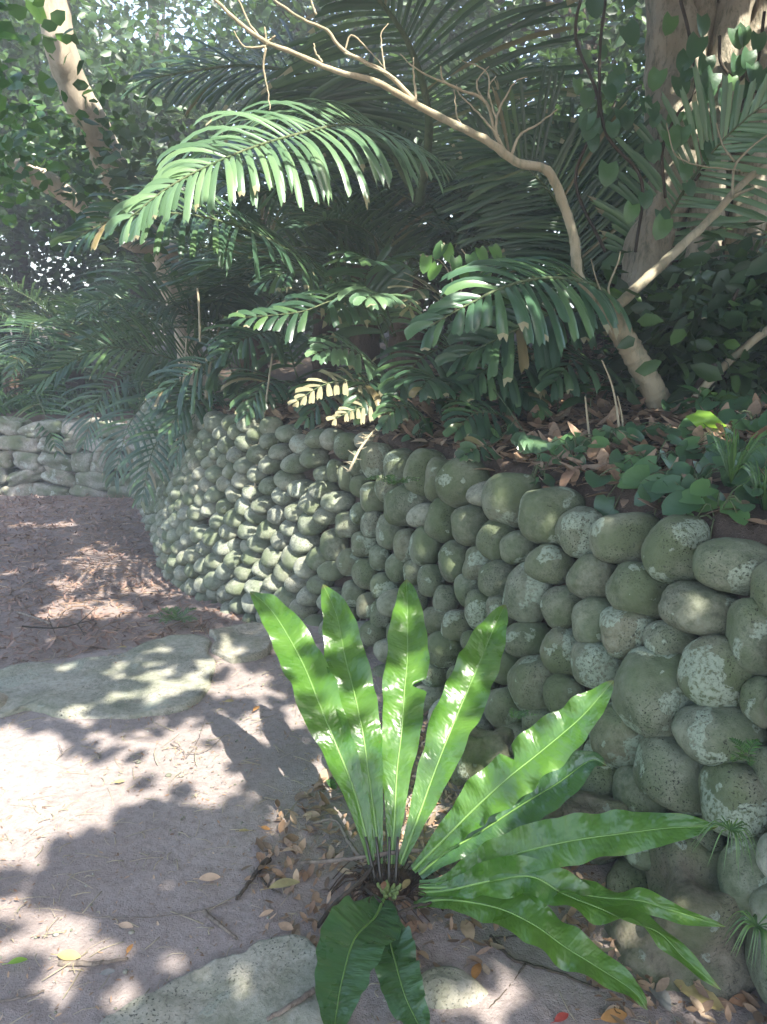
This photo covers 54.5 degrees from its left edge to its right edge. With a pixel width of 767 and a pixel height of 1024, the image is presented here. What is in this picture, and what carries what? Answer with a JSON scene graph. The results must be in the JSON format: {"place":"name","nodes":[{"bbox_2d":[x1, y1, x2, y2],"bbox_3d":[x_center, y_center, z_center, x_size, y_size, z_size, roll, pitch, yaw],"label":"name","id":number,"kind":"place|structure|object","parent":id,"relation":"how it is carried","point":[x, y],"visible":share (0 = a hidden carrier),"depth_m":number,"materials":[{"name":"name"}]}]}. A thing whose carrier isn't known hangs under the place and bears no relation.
{"place":"outdoors","nodes":[
{"label":"outdoors","id":0,"kind":"place"},
{"bbox_2d":[0,0,641,325],"label":"sky","id":1,"kind":"structure","parent":0,"point":[181,30],"materials":[{"name":"white"}]},
{"bbox_2d":[0,644,765,1023],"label":"fallen leaves","id":2,"kind":"object","parent":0,"point":[172,846],"visible":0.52,"depth_m":2.15,"materials":[{"name":"brown plant"}]},
{"bbox_2d":[0,309,766,1023],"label":"ground","id":3,"kind":"structure","parent":0,"point":[530,995],"depth_m":2.24,"materials":[{"name":"soil"}]},
{"bbox_2d":[0,222,82,351],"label":"palm","id":4,"kind":"object","parent":3,"relation":"on","point":[2,313],"visible":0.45,"depth_m":9.12,"materials":[{"name":"green plant"}]},
{"bbox_2d":[0,235,107,372],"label":"bush","id":5,"kind":"object","parent":3,"relation":"on","point":[32,270],"visible":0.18,"depth_m":10.96,"materials":[{"name":"green plant"}]},
{"bbox_2d":[0,85,109,330],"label":"broadleaf tree","id":6,"kind":"object","parent":3,"relation":"on","point":[17,226],"visible":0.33,"depth_m":9.49,"materials":[{"name":"green plant"}]},
{"bbox_2d":[0,416,143,497],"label":"dry stone wall","id":7,"kind":"structure","parent":3,"relation":"on","point":[42,471],"depth_m":7.93,"materials":[{"name":"stone"}]},
{"bbox_2d":[0,334,151,458],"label":"palm","id":8,"kind":"object","parent":3,"relation":"on","point":[9,383],"visible":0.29,"depth_m":8.24,"materials":[{"name":"green plant"}]},
{"bbox_2d":[0,0,166,359],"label":"broadleaf tree","id":9,"kind":"object","parent":3,"relation":"on","point":[127,8],"visible":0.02,"depth_m":11.07,"materials":[{"name":"green plant"}]},
{"bbox_2d":[58,957,128,966],"bbox_3d":[-0.693,1.074,1.775,0.165,0.021,0.028,0,15,0],"label":"fallen stick","id":10,"kind":"object","parent":3,"relation":"on","point":[62,963],"visible":1,"depth_m":1.77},
{"bbox_2d":[0,0,200,377],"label":"broadleaf tree","id":11,"kind":"object","parent":3,"relation":"on","point":[20,27],"visible":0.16,"depth_m":9.22,"materials":[{"name":"green plant"}]},
{"bbox_2d":[0,634,215,718],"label":"kerb slab","id":12,"kind":"structure","parent":3,"relation":"on","point":[174,675],"depth_m":3.09,"materials":[{"name":"stone"}]},
{"bbox_2d":[0,274,217,393],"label":"palm","id":13,"kind":"object","parent":3,"relation":"on","point":[20,292],"visible":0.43,"depth_m":8.85,"materials":[{"name":"green plant"}]},
{"bbox_2d":[0,356,230,415],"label":"undergrowth","id":14,"kind":"object","parent":3,"relation":"on","point":[74,404],"visible":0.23,"depth_m":8.83,"materials":[{"name":"green plant"}]},
{"bbox_2d":[0,298,231,399],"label":"palm","id":15,"kind":"object","parent":3,"relation":"on","point":[71,308],"visible":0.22,"depth_m":8.58,"materials":[{"name":"green plant"}]},
{"bbox_2d":[0,190,235,371],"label":"bush","id":16,"kind":"object","parent":3,"relation":"on","point":[46,265],"visible":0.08,"depth_m":11.23,"materials":[{"name":"green plant"}]},
{"bbox_2d":[0,0,246,385],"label":"mottled tree","id":17,"kind":"object","parent":3,"relation":"on","point":[98,132],"visible":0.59,"depth_m":5.21,"materials":[{"name":"green plant"}]},
{"bbox_2d":[0,492,252,666],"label":"needle litter","id":18,"kind":"object","parent":3,"relation":"on","point":[79,554],"visible":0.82,"depth_m":5.10,"materials":[{"name":"brown plant"}]},
{"bbox_2d":[0,0,277,372],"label":"broadleaf tree","id":19,"kind":"object","parent":3,"relation":"on","point":[135,58],"visible":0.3,"depth_m":9.04,"materials":[{"name":"green plant"}]},
{"bbox_2d":[71,867,271,918],"bbox_3d":[-0.551,1.013,1.981,0.519,0.011,0.163,-1,15,-4],"label":"fallen stick","id":20,"kind":"object","parent":3,"relation":"on","point":[175,914],"visible":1,"depth_m":1.91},
{"bbox_2d":[146,606,197,622],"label":"fern","id":21,"kind":"object","parent":3,"relation":"on","point":[174,611],"visible":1,"depth_m":4.09,"materials":[{"name":"green plant"}]},
{"bbox_2d":[2,0,355,354],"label":"broadleaf tree","id":22,"kind":"object","parent":3,"relation":"on","point":[178,12],"visible":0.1,"depth_m":11.80,"materials":[{"name":"green plant"}]},
{"bbox_2d":[18,185,376,512],"bbox_3d":[-1.325,-1.349,5.713,3.165,2.350,3.824,0,15,0],"label":"palm","id":23,"kind":"object","parent":3,"relation":"on","point":[254,353],"visible":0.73,"depth_m":5.27,"materials":[{"name":"green plant"}]},
{"bbox_2d":[64,180,347,330],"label":"palm","id":24,"kind":"object","parent":3,"relation":"on","point":[205,235],"visible":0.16,"depth_m":8.04,"materials":[{"name":"green plant"}]},
{"bbox_2d":[100,934,322,1023],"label":"kerb slab","id":25,"kind":"structure","parent":3,"relation":"on","point":[258,981],"depth_m":1.67,"materials":[{"name":"stone"}]},
{"bbox_2d":[266,986,315,1021],"bbox_3d":[-0.200,1.073,1.622,0.121,0.016,0.017,-11,18,-35],"label":"fallen stick","id":26,"kind":"object","parent":25,"relation":"on","point":[310,992],"visible":0.99,"depth_m":1.62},
{"bbox_2d":[129,101,345,364],"bbox_3d":[-1.562,-3.543,9.959,3.115,3.286,3.442,-2,15,-7],"label":"palm","id":27,"kind":"object","parent":3,"relation":"on","point":[220,167],"visible":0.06,"depth_m":9.21,"materials":[{"name":"green plant"}]},
{"bbox_2d":[209,622,272,663],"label":"kerb slab","id":28,"kind":"structure","parent":3,"relation":"on","point":[244,642],"depth_m":3.43,"materials":[{"name":"stone"}]},
{"bbox_2d":[55,79,443,367],"bbox_3d":[-1.720,-4.008,10.889,5.680,3.726,5.324,0,15,0],"label":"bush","id":29,"kind":"object","parent":3,"relation":"on","point":[309,333],"visible":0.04,"depth_m":10.40,"materials":[{"name":"green plant"}]},
{"bbox_2d":[235,857,281,899],"bbox_3d":[-0.330,1.000,2.037,0.122,0.024,0.158,0,15,0],"label":"fallen stick","id":30,"kind":"object","parent":3,"relation":"on","point":[266,860],"visible":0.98,"depth_m":2.02,"materials":[{"name":"wood"}]},
{"bbox_2d":[104,0,506,335],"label":"broadleaf tree","id":31,"kind":"object","parent":3,"relation":"on","point":[276,57],"visible":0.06,"depth_m":11.61,"materials":[{"name":"green plant"}]},
{"bbox_2d":[49,0,609,387],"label":"palm","id":32,"kind":"object","parent":3,"relation":"on","point":[350,104],"visible":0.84,"depth_m":4.18,"materials":[{"name":"green plant"}]},
{"bbox_2d":[167,168,522,385],"bbox_3d":[-0.332,-2.193,7.252,3.153,2.137,2.902,0,15,0],"label":"palm","id":33,"kind":"object","parent":3,"relation":"on","point":[318,329],"visible":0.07,"depth_m":7.14,"materials":[{"name":"green plant"}]},
{"bbox_2d":[143,122,569,376],"bbox_3d":[-0.144,-1.952,5.468,3.245,2.288,2.607,8,17,27],"label":"palm","id":34,"kind":"object","parent":3,"relation":"on","point":[368,345],"visible":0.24,"depth_m":5.42,"materials":[{"name":"green plant"}]},
{"bbox_2d":[0,636,723,1022],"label":"path grit","id":35,"kind":"object","parent":3,"relation":"on","point":[164,852],"visible":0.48,"depth_m":2.19,"materials":[{"name":"stone"}]},
{"bbox_2d":[174,0,569,199],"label":"broadleaf tree","id":36,"kind":"object","parent":3,"relation":"on","point":[262,9],"visible":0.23,"depth_m":9.33,"materials":[{"name":"green plant"}]},
{"bbox_2d":[317,850,431,950],"bbox_3d":[0.001,0.992,1.898,0.266,0.091,0.234,8,17,28],"label":"fallen stick","id":37,"kind":"object","parent":3,"relation":"on","point":[363,877],"visible":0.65,"depth_m":1.93,"materials":[{"name":"wood"}]},
{"bbox_2d":[0,634,762,1023],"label":"ground twiglets","id":38,"kind":"object","parent":3,"relation":"on","point":[176,838],"visible":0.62,"depth_m":2.20,"materials":[{"name":"brown plant"}]},
{"bbox_2d":[176,103,633,346],"bbox_3d":[0.592,-1.945,5.743,3.413,1.933,3.139,14,21,43],"label":"palm","id":39,"kind":"object","parent":3,"relation":"on","point":[456,252],"visible":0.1,"depth_m":5.45,"materials":[{"name":"green plant"}]},
{"bbox_2d":[265,56,567,275],"bbox_3d":[0.367,-3.885,9.918,3.645,3.571,3.532,0,15,0],"label":"palm","id":40,"kind":"object","parent":3,"relation":"on","point":[444,74],"visible":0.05,"depth_m":8.68,"materials":[{"name":"green plant"}]},
{"bbox_2d":[228,241,625,442],"bbox_3d":[0.128,-0.889,3.662,2.052,0.979,1.438,8,17,26],"label":"palm","id":41,"kind":"object","parent":3,"relation":"on","point":[391,282],"visible":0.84,"depth_m":3.50,"materials":[{"name":"green plant"}]},
{"bbox_2d":[341,421,385,471],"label":"frond","id":42,"kind":"object","parent":41,"relation":"attached to","point":[370,435],"visible":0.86,"depth_m":3.35,"materials":[{"name":"beige plant"}]},
{"bbox_2d":[215,13,641,359],"bbox_3d":[0.834,-3.422,8.328,5.964,3.581,4.752,0,15,0],"label":"bush","id":43,"kind":"object","parent":3,"relation":"on","point":[428,302],"visible":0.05,"depth_m":7.99,"materials":[{"name":"green plant"}]},
{"bbox_2d":[129,396,766,1004],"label":"boulder wall","id":44,"kind":"structure","parent":3,"relation":"on","point":[685,702],"depth_m":2.50,"materials":[{"name":"stone"}]},
{"bbox_2d":[365,474,418,485],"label":"fern","id":45,"kind":"object","parent":44,"relation":"attached to","point":[393,481],"visible":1,"depth_m":3.04,"materials":[{"name":"green plant"}]},
{"bbox_2d":[401,418,433,442],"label":"heart leaved creeper","id":46,"kind":"object","parent":44,"relation":"on","point":[422,425],"visible":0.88,"depth_m":3.49,"materials":[{"name":"green plant"}]},
{"bbox_2d":[617,461,690,564],"bbox_3d":[0.848,0.037,2.273,0.276,0.361,0.211,3,15,12],"label":"heart leaved creeper","id":47,"kind":"object","parent":44,"relation":"on","point":[662,486],"visible":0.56,"depth_m":2.25,"materials":[{"name":"green plant"}]},
{"bbox_2d":[690,815,759,879],"bbox_3d":[0.696,0.662,1.510,0.126,0.075,0.128,10,18,33],"label":"grass tuft","id":48,"kind":"object","parent":44,"relation":"on","point":[731,828],"visible":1,"depth_m":1.49,"materials":[{"name":"plant"}]},
{"bbox_2d":[722,910,766,970],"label":"grass tuft","id":49,"kind":"object","parent":44,"relation":"attached to","point":[752,920],"visible":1,"depth_m":1.41,"materials":[{"name":"plant"}]},
{"bbox_2d":[728,737,762,765],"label":"fern","id":50,"kind":"object","parent":44,"relation":"on","point":[743,748],"visible":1,"depth_m":1.50,"materials":[{"name":"green plant"}]},
{"bbox_2d":[261,0,643,126],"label":"broadleaf tree","id":51,"kind":"object","parent":3,"relation":"on","point":[501,9],"visible":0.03,"depth_m":10.55,"materials":[{"name":"green plant"}]},
{"bbox_2d":[421,966,487,1008],"bbox_3d":[0.152,1.139,1.701,0.214,0.182,0.109,0,15,0],"label":"path stone","id":52,"kind":"object","parent":3,"relation":"on","point":[449,987],"visible":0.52,"depth_m":1.67,"materials":[{"name":"stone"}]},
{"bbox_2d":[274,55,634,345],"bbox_3d":[0.575,-2.226,6.230,3.246,2.339,3.102,-4,16,-16],"label":"palm","id":53,"kind":"object","parent":3,"relation":"on","point":[537,86],"visible":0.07,"depth_m":5.44,"materials":[{"name":"green plant"}]},
{"bbox_2d":[419,240,506,309],"bbox_3d":[0.352,-1.044,3.299,0.388,0.308,0.084,0,15,0],"label":"shrub","id":54,"kind":"object","parent":3,"relation":"on","point":[433,269],"visible":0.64,"depth_m":3.28,"materials":[{"name":"green plant"}]},
{"bbox_2d":[460,919,474,948],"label":"fallen leaf","id":55,"kind":"object","parent":3,"relation":"on","point":[468,929],"visible":0.99,"depth_m":1.86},
{"bbox_2d":[452,726,513,785],"bbox_3d":[0.311,0.772,2.297,0.203,0.219,0.192,0,15,0],"label":"foundation rock","id":56,"kind":"object","parent":3,"relation":"on","point":[484,748],"visible":0.5,"depth_m":2.23,"materials":[{"name":"stone"}]},
{"bbox_2d":[203,340,766,530],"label":"terrace litter","id":57,"kind":"object","parent":3,"relation":"on","point":[608,410],"visible":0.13,"depth_m":3.33,"materials":[{"name":"brown plant"}]},
{"bbox_2d":[380,721,591,865],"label":"seed husks","id":58,"kind":"object","parent":3,"relation":"on","point":[412,858],"visible":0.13,"depth_m":2.35},
{"bbox_2d":[250,579,724,1023],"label":"birds nest fern","id":59,"kind":"object","parent":3,"relation":"on","point":[507,872],"visible":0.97,"depth_m":1.92,"materials":[{"name":"green plant"}]},
{"bbox_2d":[333,0,646,312],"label":"broadleaf tree","id":60,"kind":"object","parent":3,"relation":"on","point":[611,35],"visible":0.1,"depth_m":8.18,"materials":[{"name":"green plant"}]},
{"bbox_2d":[214,0,766,409],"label":"bare tree","id":61,"kind":"object","parent":3,"relation":"on","point":[653,390],"visible":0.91,"depth_m":3.17,"materials":[{"name":"brown plant"}]},
{"bbox_2d":[340,1,646,349],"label":"bush","id":62,"kind":"object","parent":3,"relation":"on","point":[639,58],"visible":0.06,"depth_m":7.17,"materials":[{"name":"green plant"}]},
{"bbox_2d":[455,379,547,462],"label":"palm","id":63,"kind":"object","parent":3,"relation":"on","point":[528,444],"visible":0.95,"depth_m":2.97,"materials":[{"name":"green plant"}]},
{"bbox_2d":[241,710,766,1023],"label":"fern litter","id":64,"kind":"object","parent":3,"relation":"on","point":[698,1005],"visible":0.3,"depth_m":1.94,"materials":[{"name":"brown plant"}]},
{"bbox_2d":[261,878,299,889],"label":"fallen leaf","id":65,"kind":"object","parent":64,"relation":"on","point":[283,882],"visible":1,"depth_m":1.96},
{"bbox_2d":[298,818,424,864],"bbox_3d":[0.016,0.926,2.080,0.516,0.084,0.194,4,15,14],"label":"fallen stick","id":66,"kind":"object","parent":64,"relation":"on","point":[359,857],"visible":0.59,"depth_m":2.04,"materials":[{"name":"wood"}]},
{"bbox_2d":[488,934,598,1008],"bbox_3d":[0.345,1.067,1.764,0.266,0.015,0.194,-3,15,-10],"label":"fallen stick","id":67,"kind":"object","parent":3,"relation":"on","point":[524,963],"visible":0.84,"depth_m":1.75,"materials":[{"name":"wood"}]},
{"bbox_2d":[529,453,560,486],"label":"heart leaved creeper","id":68,"kind":"object","parent":3,"relation":"on","point":[549,480],"visible":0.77,"depth_m":2.73,"materials":[{"name":"green plant"}]},
{"bbox_2d":[472,112,648,336],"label":"palm","id":69,"kind":"object","parent":3,"relation":"on","point":[612,285],"visible":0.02,"depth_m":6.38,"materials":[{"name":"green plant"}]},
{"bbox_2d":[531,366,595,413],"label":"shrub","id":70,"kind":"object","parent":3,"relation":"on","point":[564,390],"visible":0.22,"depth_m":3.57,"materials":[{"name":"green plant"}]},
{"bbox_2d":[508,0,645,151],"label":"broadleaf tree","id":71,"kind":"object","parent":3,"relation":"on","point":[545,58],"visible":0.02,"depth_m":10.45,"materials":[{"name":"green plant"}]},
{"bbox_2d":[547,436,609,472],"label":"heart leaved creeper","id":72,"kind":"object","parent":3,"relation":"on","point":[554,446],"visible":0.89,"depth_m":2.81,"materials":[{"name":"green plant"}]},
{"bbox_2d":[511,0,646,270],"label":"bush","id":73,"kind":"object","parent":3,"relation":"on","point":[631,55],"visible":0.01,"depth_m":6.92,"materials":[{"name":"green plant"}]},
{"bbox_2d":[539,790,628,860],"bbox_3d":[0.549,0.874,2.103,0.322,0.218,0.225,0,15,0],"label":"foundation rock","id":74,"kind":"object","parent":3,"relation":"on","point":[581,801],"visible":0.22,"depth_m":2.02,"materials":[{"name":"stone"}]},
{"bbox_2d":[404,62,766,394],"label":"palm","id":75,"kind":"object","parent":3,"relation":"on","point":[547,331],"visible":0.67,"depth_m":3.68,"materials":[{"name":"green plant"}]},
{"bbox_2d":[546,371,628,418],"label":"shrub","id":76,"kind":"object","parent":3,"relation":"on","point":[571,401],"visible":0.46,"depth_m":3.52,"materials":[{"name":"green plant"}]},
{"bbox_2d":[560,425,644,449],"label":"heart leaved creeper","id":77,"kind":"object","parent":3,"relation":"on","point":[606,431],"visible":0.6,"depth_m":2.89,"materials":[{"name":"green plant"}]},
{"bbox_2d":[438,192,766,357],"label":"palm","id":78,"kind":"object","parent":3,"relation":"on","point":[600,278],"visible":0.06,"depth_m":4.51,"materials":[{"name":"green plant"}]},
{"bbox_2d":[584,360,623,438],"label":"dry sapling","id":79,"kind":"object","parent":3,"relation":"on","point":[617,415],"visible":0.73,"depth_m":2.98,"materials":[{"name":"brown plant"}]},
{"bbox_2d":[593,1008,626,1022],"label":"fallen leaf","id":80,"kind":"object","parent":3,"relation":"on","point":[606,1016],"visible":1,"depth_m":1.63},
{"bbox_2d":[585,455,660,515],"bbox_3d":[0.786,-0.072,2.438,0.256,0.231,0.208,0,15,0],"label":"heart leaved creeper","id":81,"kind":"object","parent":3,"relation":"on","point":[603,505],"visible":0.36,"depth_m":2.43,"materials":[{"name":"green plant"}]},
{"bbox_2d":[609,434,693,471],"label":"heart leaved creeper","id":82,"kind":"object","parent":3,"relation":"on","point":[616,455],"visible":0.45,"depth_m":2.58,"materials":[{"name":"green plant"}]},
{"bbox_2d":[625,418,693,442],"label":"heart leaved creeper","id":83,"kind":"object","parent":3,"relation":"on","point":[682,430],"visible":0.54,"depth_m":2.88,"materials":[{"name":"green plant"}]},
{"bbox_2d":[557,232,766,408],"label":"bush","id":84,"kind":"object","parent":3,"relation":"on","point":[663,331],"visible":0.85,"depth_m":3.36,"materials":[{"name":"green plant"}]},
{"bbox_2d":[648,982,675,1020],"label":"fallen leaf","id":85,"kind":"object","parent":3,"relation":"on","point":[663,998],"visible":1,"depth_m":1.67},
{"bbox_2d":[622,456,737,515],"bbox_3d":[0.942,-0.017,2.256,0.385,0.263,0.330,0,15,0],"label":"heart leaved creeper","id":86,"kind":"object","parent":3,"relation":"on","point":[698,486],"visible":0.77,"depth_m":2.21,"materials":[{"name":"green plant"}]},
{"bbox_2d":[605,838,755,1004],"bbox_3d":[0.772,1.037,1.852,0.463,0.463,0.401,0,15,0],"label":"foundation rock","id":87,"kind":"object","parent":3,"relation":"on","point":[682,874],"visible":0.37,"depth_m":1.73,"materials":[{"name":"stone"}]},
{"bbox_2d":[600,255,766,335],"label":"palm","id":88,"kind":"object","parent":3,"relation":"on","point":[762,297],"visible":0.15,"depth_m":3.33,"materials":[{"name":"green plant"}]},
{"bbox_2d":[605,0,766,385],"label":"strangler fig","id":89,"kind":"object","parent":3,"relation":"on","point":[661,50],"visible":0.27,"depth_m":3.88,"materials":[{"name":"brown plant"}]},
{"bbox_2d":[578,0,672,251],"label":"climbing vine","id":90,"kind":"object","parent":89,"relation":"attached to","point":[591,123],"visible":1,"depth_m":3.66,"materials":[{"name":"green plant"}]},
{"bbox_2d":[573,0,751,252],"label":"climbing vine","id":91,"kind":"object","parent":89,"relation":"attached to","point":[739,35],"visible":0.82,"depth_m":3.73,"materials":[{"name":"green plant"}]},
{"bbox_2d":[644,0,721,198],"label":"climbing vine","id":92,"kind":"object","parent":89,"relation":"attached to","point":[696,45],"visible":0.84,"depth_m":3.65,"materials":[{"name":"green plant"}]},
{"bbox_2d":[679,11,766,181],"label":"climbing vine","id":93,"kind":"object","parent":89,"relation":"attached to","point":[749,64],"visible":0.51,"depth_m":3.65,"materials":[{"name":"green plant"}]},
{"bbox_2d":[696,35,766,102],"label":"climbing vine","id":94,"kind":"object","parent":89,"relation":"attached to","point":[704,61],"visible":0.61,"depth_m":3.67,"materials":[{"name":"green plant"}]},
{"bbox_2d":[676,385,717,414],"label":"shrub","id":95,"kind":"object","parent":3,"relation":"on","point":[694,389],"visible":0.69,"depth_m":3.23,"materials":[{"name":"green plant"}]},
{"bbox_2d":[673,979,723,1010],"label":"fallen leaf","id":96,"kind":"object","parent":3,"relation":"on","point":[691,990],"visible":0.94,"depth_m":1.68,"materials":[{"name":"plant"}]},
{"bbox_2d":[685,410,735,435],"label":"lime leaf plant","id":97,"kind":"object","parent":3,"relation":"on","point":[706,418],"visible":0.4,"depth_m":2.80,"materials":[{"name":"plant"}]},
{"bbox_2d":[661,388,766,414],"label":"heart leaved creeper","id":98,"kind":"object","parent":3,"relation":"on","point":[740,403],"visible":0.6,"depth_m":3.23,"materials":[{"name":"green plant"}]},
{"bbox_2d":[675,428,766,463],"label":"heart leaved creeper","id":99,"kind":"object","parent":3,"relation":"on","point":[689,448],"visible":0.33,"depth_m":2.58,"materials":[{"name":"green plant"}]},
{"bbox_2d":[679,222,766,396],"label":"bush","id":100,"kind":"object","parent":3,"relation":"on","point":[757,266],"visible":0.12,"depth_m":3.38,"materials":[{"name":"green plant"}]},
{"bbox_2d":[683,326,766,410],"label":"bare tree","id":101,"kind":"object","parent":3,"relation":"on","point":[748,344],"visible":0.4,"depth_m":3.28,"materials":[{"name":"brown plant"}]},
{"bbox_2d":[689,484,763,539],"bbox_3d":[0.923,0.074,2.091,0.214,0.308,0.168,10,18,34],"label":"heart leaved creeper","id":102,"kind":"object","parent":3,"relation":"on","point":[737,516],"visible":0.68,"depth_m":2.06,"materials":[{"name":"green plant"}]},
{"bbox_2d":[691,423,766,482],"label":"grass tuft","id":103,"kind":"object","parent":3,"relation":"on","point":[730,462],"visible":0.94,"depth_m":2.06,"materials":[{"name":"plant"}]},
{"bbox_2d":[712,408,766,434],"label":"heart leaved creeper","id":104,"kind":"object","parent":3,"relation":"on","point":[739,420],"visible":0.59,"depth_m":2.85,"materials":[{"name":"green plant"}]},
{"bbox_2d":[718,455,766,510],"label":"grass tuft","id":105,"kind":"object","parent":3,"relation":"on","point":[763,501],"visible":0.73,"depth_m":2.08,"materials":[{"name":"plant"}]},
{"bbox_2d":[720,446,766,503],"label":"heart leaved creeper","id":106,"kind":"object","parent":3,"relation":"on","point":[743,494],"visible":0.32,"depth_m":2.20,"materials":[{"name":"green plant"}]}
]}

